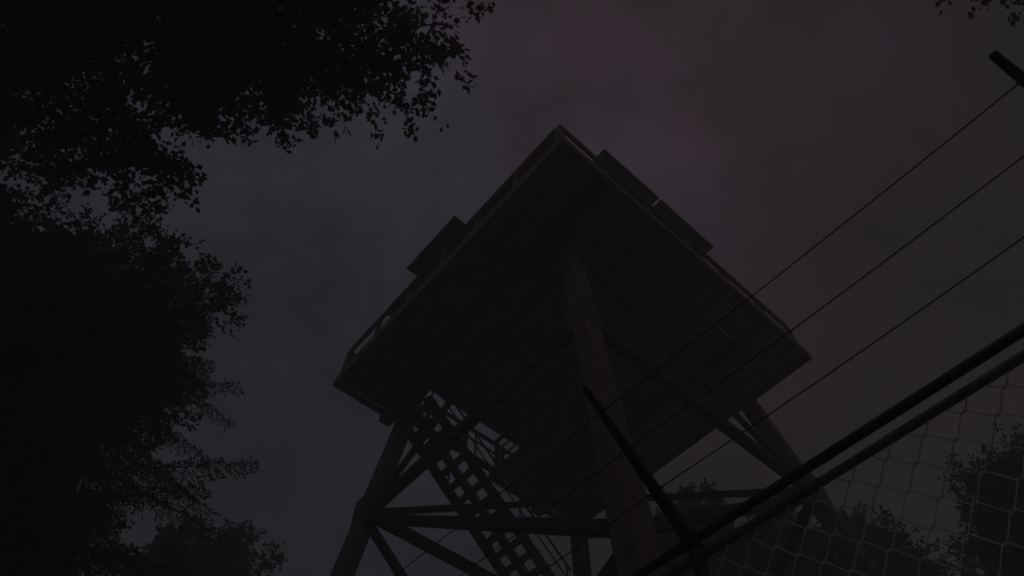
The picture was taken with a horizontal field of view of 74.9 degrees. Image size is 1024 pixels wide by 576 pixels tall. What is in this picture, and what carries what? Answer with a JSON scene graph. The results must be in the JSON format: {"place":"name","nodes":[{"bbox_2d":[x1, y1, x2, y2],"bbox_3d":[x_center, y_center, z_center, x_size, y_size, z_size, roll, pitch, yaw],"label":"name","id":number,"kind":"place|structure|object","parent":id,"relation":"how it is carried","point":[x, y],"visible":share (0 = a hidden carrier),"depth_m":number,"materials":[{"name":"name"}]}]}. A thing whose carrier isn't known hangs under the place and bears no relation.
{"place":"outdoors","nodes":[
{"label":"outdoors","id":0,"kind":"place"},
{"bbox_2d":[0,0,1023,575],"label":"sky","id":1,"kind":"structure","parent":0,"point":[765,126],"materials":[{"name":"grey"}]},
{"label":"ground","id":2,"kind":"structure","parent":0,"visible":0},
{"bbox_2d":[0,24,111,221],"bbox_3d":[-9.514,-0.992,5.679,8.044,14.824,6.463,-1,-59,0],"label":"broadleaf tree","id":3,"kind":"object","parent":2,"relation":"on","point":[6,152],"visible":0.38,"depth_m":10.25,"materials":[{"name":"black plant"}]},
{"bbox_2d":[0,444,138,575],"bbox_3d":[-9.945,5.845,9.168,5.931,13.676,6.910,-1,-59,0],"label":"broadleaf tree","id":4,"kind":"object","parent":2,"relation":"on","point":[20,519],"visible":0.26,"depth_m":11.21,"materials":[{"name":"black plant"}]},
{"bbox_2d":[0,182,251,483],"bbox_3d":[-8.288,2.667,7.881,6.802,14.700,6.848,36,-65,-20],"label":"broadleaf tree","id":5,"kind":"object","parent":2,"relation":"on","point":[76,308],"visible":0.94,"depth_m":11.06,"materials":[{"name":"green plant"}]},
{"bbox_2d":[0,320,262,575],"bbox_3d":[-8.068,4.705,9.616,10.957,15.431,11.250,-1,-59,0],"label":"spruce tree","id":6,"kind":"object","parent":2,"relation":"on","point":[88,518],"visible":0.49,"depth_m":11.24,"materials":[{"name":"green plant"}]},
{"bbox_2d":[119,504,219,575],"bbox_3d":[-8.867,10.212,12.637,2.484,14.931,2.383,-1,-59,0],"label":"broadleaf tree","id":7,"kind":"object","parent":2,"relation":"on","point":[171,548],"visible":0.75,"depth_m":17.41,"materials":[{"name":"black plant"}]},
{"bbox_2d":[175,518,266,575],"bbox_3d":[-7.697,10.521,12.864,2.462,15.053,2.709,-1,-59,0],"label":"broadleaf tree","id":8,"kind":"object","parent":2,"relation":"on","point":[224,562],"visible":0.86,"depth_m":17.69,"materials":[{"name":"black plant"}]},
{"bbox_2d":[0,0,495,221],"bbox_3d":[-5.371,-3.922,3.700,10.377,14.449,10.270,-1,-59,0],"label":"broadleaf tree","id":9,"kind":"object","parent":2,"relation":"on","point":[225,63],"visible":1,"depth_m":7.23,"materials":[{"name":"green plant"}]},
{"bbox_2d":[244,538,287,575],"bbox_3d":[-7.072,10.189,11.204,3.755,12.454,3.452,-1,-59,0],"label":"broadleaf tree","id":10,"kind":"object","parent":2,"relation":"on","point":[276,557],"visible":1,"depth_m":15.58,"materials":[{"name":"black plant"}]},
{"bbox_2d":[330,124,882,575],"bbox_3d":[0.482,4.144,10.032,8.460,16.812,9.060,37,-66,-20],"label":"lookout tower","id":11,"kind":"structure","parent":2,"relation":"on","point":[557,272],"depth_m":12.68,"materials":[{"name":"wood"}]},
{"bbox_2d":[651,481,762,575],"bbox_3d":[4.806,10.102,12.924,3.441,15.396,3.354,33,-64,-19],"label":"broadleaf tree","id":12,"kind":"object","parent":2,"relation":"on","point":[668,540],"visible":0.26,"depth_m":16.68,"materials":[{"name":"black plant"}]},
{"bbox_2d":[394,50,1023,575],"bbox_3d":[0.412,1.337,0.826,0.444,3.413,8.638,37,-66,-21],"label":"chain link fence","id":13,"kind":"object","parent":2,"relation":"on","point":[692,544],"visible":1,"depth_m":1.78,"materials":[{"name":"metal"}]},
{"bbox_2d":[820,500,953,575],"bbox_3d":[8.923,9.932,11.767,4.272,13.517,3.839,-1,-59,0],"label":"broadleaf tree","id":14,"kind":"object","parent":2,"relation":"on","point":[899,564],"visible":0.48,"depth_m":15.78,"materials":[{"name":"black plant"}]},
{"bbox_2d":[935,0,1023,26],"bbox_3d":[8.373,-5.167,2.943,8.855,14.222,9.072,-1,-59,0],"label":"broadleaf tree","id":15,"kind":"object","parent":2,"relation":"on","point":[1002,2],"visible":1,"depth_m":7.94,"materials":[{"name":"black plant"}]},
{"bbox_2d":[937,422,1023,575],"bbox_3d":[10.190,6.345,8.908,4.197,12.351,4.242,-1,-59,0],"label":"broadleaf tree","id":16,"kind":"object","parent":2,"relation":"on","point":[989,523],"visible":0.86,"depth_m":12.56,"materials":[{"name":"green plant"}]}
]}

